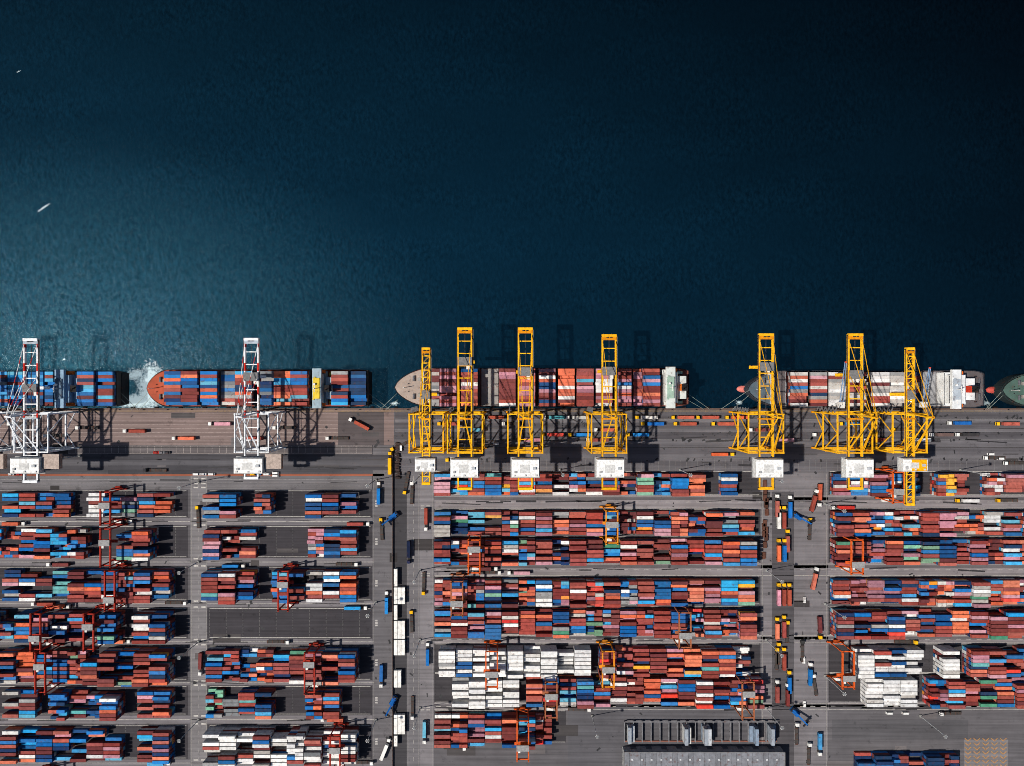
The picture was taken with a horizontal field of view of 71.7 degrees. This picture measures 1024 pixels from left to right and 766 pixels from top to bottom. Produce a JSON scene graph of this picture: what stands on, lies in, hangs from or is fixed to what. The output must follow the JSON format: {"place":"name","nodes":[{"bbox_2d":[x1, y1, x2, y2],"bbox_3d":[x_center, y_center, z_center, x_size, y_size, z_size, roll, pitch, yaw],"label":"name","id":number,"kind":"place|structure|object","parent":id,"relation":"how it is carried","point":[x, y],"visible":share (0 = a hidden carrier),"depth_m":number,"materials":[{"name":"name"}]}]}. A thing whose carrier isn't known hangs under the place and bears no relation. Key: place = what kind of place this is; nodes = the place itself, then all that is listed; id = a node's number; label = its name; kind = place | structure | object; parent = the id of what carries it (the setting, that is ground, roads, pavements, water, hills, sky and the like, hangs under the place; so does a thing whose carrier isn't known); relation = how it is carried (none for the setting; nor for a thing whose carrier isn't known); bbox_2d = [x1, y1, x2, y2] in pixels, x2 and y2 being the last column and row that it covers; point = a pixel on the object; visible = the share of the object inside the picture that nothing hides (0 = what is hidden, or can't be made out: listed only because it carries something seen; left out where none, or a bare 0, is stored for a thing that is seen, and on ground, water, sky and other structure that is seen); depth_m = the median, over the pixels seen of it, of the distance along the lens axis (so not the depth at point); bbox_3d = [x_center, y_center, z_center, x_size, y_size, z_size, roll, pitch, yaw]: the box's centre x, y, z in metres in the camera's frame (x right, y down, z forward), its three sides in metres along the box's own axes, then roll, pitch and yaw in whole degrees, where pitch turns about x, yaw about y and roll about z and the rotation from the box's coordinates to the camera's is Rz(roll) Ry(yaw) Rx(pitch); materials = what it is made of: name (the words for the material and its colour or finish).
{"place":"outdoors","nodes":[
{"label":"outdoors","id":0,"kind":"place"},
{"bbox_2d":[372,445,393,488],"bbox_3d":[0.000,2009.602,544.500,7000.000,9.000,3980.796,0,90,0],"label":"road marking","id":1,"kind":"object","parent":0,"point":[393,474],"depth_m":540.00,"materials":[{"name":"white paint"}]},
{"bbox_2d":[0,408,1023,765],"bbox_3d":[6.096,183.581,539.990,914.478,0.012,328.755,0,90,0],"label":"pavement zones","id":2,"kind":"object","parent":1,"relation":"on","point":[102,466],"visible":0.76,"depth_m":539.99,"materials":[{"name":"grey concrete"}]},
{"bbox_2d":[0,411,28,468],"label":"gantry crane","id":3,"kind":"object","parent":2,"relation":"on","point":[3,461],"visible":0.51,"depth_m":517.60,"materials":[{"name":"paint"}]},
{"bbox_2d":[28,605,54,651],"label":"gantry crane","id":4,"kind":"object","parent":2,"relation":"on","point":[33,638],"visible":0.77,"depth_m":519.50,"materials":[{"name":"paint"}]},
{"bbox_2d":[4,338,79,482],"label":"gantry crane","id":5,"kind":"object","parent":2,"relation":"on","point":[25,464],"visible":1,"depth_m":504.00,"materials":[{"name":"paint"}]},
{"bbox_2d":[33,643,64,694],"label":"gantry crane","id":6,"kind":"object","parent":2,"relation":"on","point":[38,666],"visible":0.81,"depth_m":520.31,"materials":[{"name":"paint"}]},
{"bbox_2d":[82,604,111,651],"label":"gantry crane","id":7,"kind":"object","parent":2,"relation":"on","point":[87,626],"visible":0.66,"depth_m":519.97,"materials":[{"name":"paint"}]},
{"bbox_2d":[98,523,127,567],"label":"gantry crane","id":8,"kind":"object","parent":2,"relation":"on","point":[103,543],"visible":0.86,"depth_m":519.22,"materials":[{"name":"paint"}]},
{"bbox_2d":[98,486,127,525],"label":"gantry crane","id":9,"kind":"object","parent":2,"relation":"on","point":[103,506],"visible":1,"depth_m":519.50,"materials":[{"name":"paint"}]},
{"bbox_2d":[103,562,131,611],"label":"gantry crane","id":10,"kind":"object","parent":2,"relation":"on","point":[107,600],"visible":0.78,"depth_m":520.01,"materials":[{"name":"paint"}]},
{"bbox_2d":[0,492,358,765],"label":"container yard","id":11,"kind":"structure","parent":2,"relation":"on","point":[272,746],"depth_m":532.22,"materials":[{"name":"paint"}]},
{"bbox_2d":[234,338,285,478],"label":"gantry crane","id":12,"kind":"object","parent":2,"relation":"on","point":[244,464],"visible":1,"depth_m":503.98,"materials":[{"name":"paint"}]},
{"bbox_2d":[277,562,298,611],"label":"gantry crane","id":13,"kind":"object","parent":2,"relation":"on","point":[281,585],"visible":0.87,"depth_m":519.40,"materials":[{"name":"paint"}]},
{"bbox_2d":[303,642,324,694],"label":"gantry crane","id":14,"kind":"object","parent":2,"relation":"on","point":[307,664],"visible":0.66,"depth_m":521.00,"materials":[{"name":"paint"}]},
{"bbox_2d":[329,721,348,765],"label":"gantry crane","id":15,"kind":"object","parent":2,"relation":"on","point":[334,749],"visible":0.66,"depth_m":519.52,"materials":[{"name":"paint"}]},
{"bbox_2d":[408,347,449,484],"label":"gantry crane","id":16,"kind":"object","parent":2,"relation":"on","point":[426,464],"visible":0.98,"depth_m":500.40,"materials":[{"name":"paint"}]},
{"bbox_2d":[449,572,467,616],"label":"gantry crane","id":17,"kind":"object","parent":2,"relation":"on","point":[455,603],"visible":0.9,"depth_m":517.00,"materials":[{"name":"paint"}]},
{"bbox_2d":[447,327,486,489],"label":"gantry crane","id":18,"kind":"object","parent":2,"relation":"on","point":[464,467],"visible":1,"depth_m":498.00,"materials":[{"name":"paint"}]},
{"bbox_2d":[466,534,483,574],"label":"gantry crane","id":19,"kind":"object","parent":2,"relation":"on","point":[473,549],"visible":0.77,"depth_m":517.00,"materials":[{"name":"paint"}]},
{"bbox_2d":[484,640,500,689],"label":"gantry crane","id":20,"kind":"object","parent":2,"relation":"on","point":[491,673],"visible":0.88,"depth_m":517.25,"materials":[{"name":"paint"}]},
{"bbox_2d":[0,442,1004,714],"bbox_3d":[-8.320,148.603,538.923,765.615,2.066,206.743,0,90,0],"label":"cars and vans","id":21,"kind":"object","parent":2,"relation":"on","point":[274,474],"visible":0.9,"depth_m":538.22,"materials":[{"name":"paint"}]},
{"bbox_2d":[0,419,1023,765],"bbox_3d":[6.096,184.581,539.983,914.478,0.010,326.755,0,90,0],"label":"road markings","id":22,"kind":"object","parent":2,"relation":"on","point":[762,575],"visible":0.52,"depth_m":539.98,"materials":[{"name":"paint"}]},
{"bbox_2d":[0,410,1023,757],"bbox_3d":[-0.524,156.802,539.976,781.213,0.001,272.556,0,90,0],"label":"oil stains","id":23,"kind":"object","parent":2,"relation":"on","point":[584,424],"visible":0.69,"depth_m":539.98,"materials":[{"name":"paint"}]},
{"bbox_2d":[2,415,1023,765],"bbox_3d":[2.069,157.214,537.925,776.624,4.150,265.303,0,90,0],"label":"trucks","id":24,"kind":"object","parent":2,"relation":"on","point":[780,557],"visible":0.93,"depth_m":536.49,"materials":[{"name":"paint"}]},
{"bbox_2d":[11,390,1020,409],"bbox_3d":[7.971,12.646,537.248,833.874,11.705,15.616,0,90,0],"label":"mooring bollards","id":25,"kind":"object","parent":2,"relation":"on","point":[503,409],"visible":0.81,"depth_m":539.08,"materials":[{"name":"metal"}]},
{"bbox_2d":[514,706,530,761],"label":"gantry crane","id":26,"kind":"object","parent":2,"relation":"on","point":[522,746],"visible":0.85,"depth_m":517.00,"materials":[{"name":"paint"}]},
{"bbox_2d":[506,327,542,489],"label":"gantry crane","id":27,"kind":"object","parent":2,"relation":"on","point":[525,467],"visible":1,"depth_m":497.80,"materials":[{"name":"paint"}]},
{"bbox_2d":[62,455,989,742],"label":"mast lights","id":28,"kind":"object","parent":2,"relation":"on","point":[592,715],"visible":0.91,"depth_m":519.58,"materials":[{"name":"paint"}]},
{"bbox_2d":[542,671,558,719],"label":"gantry crane","id":29,"kind":"object","parent":2,"relation":"on","point":[551,695],"visible":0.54,"depth_m":517.00,"materials":[{"name":"paint"}]},
{"bbox_2d":[392,442,768,765],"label":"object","id":30,"kind":"object","parent":2,"relation":"on","point":[399,649],"visible":1,"depth_m":536.89,"materials":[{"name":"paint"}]},
{"bbox_2d":[379,511,812,726],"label":"reach stackers","id":31,"kind":"object","parent":2,"relation":"on","point":[792,709],"visible":1,"depth_m":535.74,"materials":[{"name":"paint"}]},
{"bbox_2d":[583,334,626,489],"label":"gantry crane","id":32,"kind":"object","parent":2,"relation":"on","point":[609,467],"visible":1,"depth_m":498.00,"materials":[{"name":"paint"}]},
{"bbox_2d":[596,639,615,689],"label":"gantry crane","id":33,"kind":"object","parent":2,"relation":"on","point":[608,669],"visible":0.83,"depth_m":517.50,"materials":[{"name":"paint"}]},
{"bbox_2d":[599,504,618,544],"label":"gantry crane","id":34,"kind":"object","parent":2,"relation":"on","point":[610,524],"visible":1,"depth_m":517.70,"materials":[{"name":"paint"}]},
{"bbox_2d":[670,605,691,649],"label":"gantry crane","id":35,"kind":"object","parent":2,"relation":"on","point":[684,635],"visible":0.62,"depth_m":517.00,"materials":[{"name":"paint"}]},
{"bbox_2d":[624,720,777,745],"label":"reefer racks","id":36,"kind":"object","parent":2,"relation":"on","point":[707,735],"visible":1,"depth_m":536.88,"materials":[{"name":"metal"}]},
{"bbox_2d":[622,746,784,765],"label":"warehouse","id":37,"kind":"structure","parent":2,"relation":"on","point":[703,755],"depth_m":530.75,"materials":[{"name":"paint"}]},
{"bbox_2d":[434,473,1023,765],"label":"container yard","id":38,"kind":"structure","parent":2,"relation":"on","point":[701,677],"depth_m":532.22,"materials":[{"name":"paint"}]},
{"bbox_2d":[730,669,754,719],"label":"gantry crane","id":39,"kind":"object","parent":2,"relation":"on","point":[747,693],"visible":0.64,"depth_m":518.18,"materials":[{"name":"paint"}]},
{"bbox_2d":[729,333,784,489],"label":"gantry crane","id":40,"kind":"object","parent":2,"relation":"on","point":[771,467],"visible":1,"depth_m":498.00,"materials":[{"name":"paint"}]},
{"bbox_2d":[826,639,855,689],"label":"gantry crane","id":41,"kind":"object","parent":2,"relation":"on","point":[847,677],"visible":1,"depth_m":518.45,"materials":[{"name":"paint"}]},
{"bbox_2d":[811,333,877,489],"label":"gantry crane","id":42,"kind":"object","parent":2,"relation":"on","point":[861,467],"visible":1,"depth_m":498.00,"materials":[{"name":"paint"}]},
{"bbox_2d":[835,536,864,574],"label":"gantry crane","id":43,"kind":"object","parent":2,"relation":"on","point":[856,564],"visible":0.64,"depth_m":517.50,"materials":[{"name":"paint"}]},
{"bbox_2d":[874,466,903,503],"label":"gantry crane","id":44,"kind":"object","parent":2,"relation":"on","point":[895,492],"visible":0.92,"depth_m":519.00,"materials":[{"name":"paint"}]},
{"bbox_2d":[864,347,934,505],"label":"gantry crane","id":45,"kind":"object","parent":2,"relation":"on","point":[913,464],"visible":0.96,"depth_m":500.10,"materials":[{"name":"paint"}]},
{"bbox_2d":[0,0,1023,407],"bbox_3d":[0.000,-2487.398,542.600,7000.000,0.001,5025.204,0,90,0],"label":"sea","id":46,"kind":"structure","parent":0,"point":[704,192],"depth_m":542.60,"materials":[{"name":"liquid"}]},
{"bbox_2d":[0,370,128,407],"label":"ship","id":47,"kind":"object","parent":46,"relation":"on","point":[88,388],"visible":0.89,"depth_m":521.51,"materials":[{"name":"paint"}]},
{"bbox_2d":[147,368,371,407],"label":"ship","id":48,"kind":"object","parent":46,"relation":"on","point":[316,387],"visible":0.99,"depth_m":524.12,"materials":[{"name":"paint"}]},
{"bbox_2d":[394,367,688,407],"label":"ship","id":49,"kind":"object","parent":46,"relation":"on","point":[667,387],"visible":0.9,"depth_m":521.51,"materials":[{"name":"paint"}]},
{"bbox_2d":[737,361,983,408],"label":"ship","id":50,"kind":"object","parent":46,"relation":"on","point":[955,389],"visible":0.87,"depth_m":524.12,"materials":[{"name":"paint"}]},
{"bbox_2d":[986,374,1023,405],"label":"ship","id":51,"kind":"object","parent":46,"relation":"on","point":[1009,389],"visible":1,"depth_m":531.15,"materials":[{"name":"paint"}]},
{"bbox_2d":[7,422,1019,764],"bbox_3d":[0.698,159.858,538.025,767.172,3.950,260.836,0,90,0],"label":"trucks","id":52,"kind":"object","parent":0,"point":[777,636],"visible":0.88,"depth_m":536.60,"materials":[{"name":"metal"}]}
]}

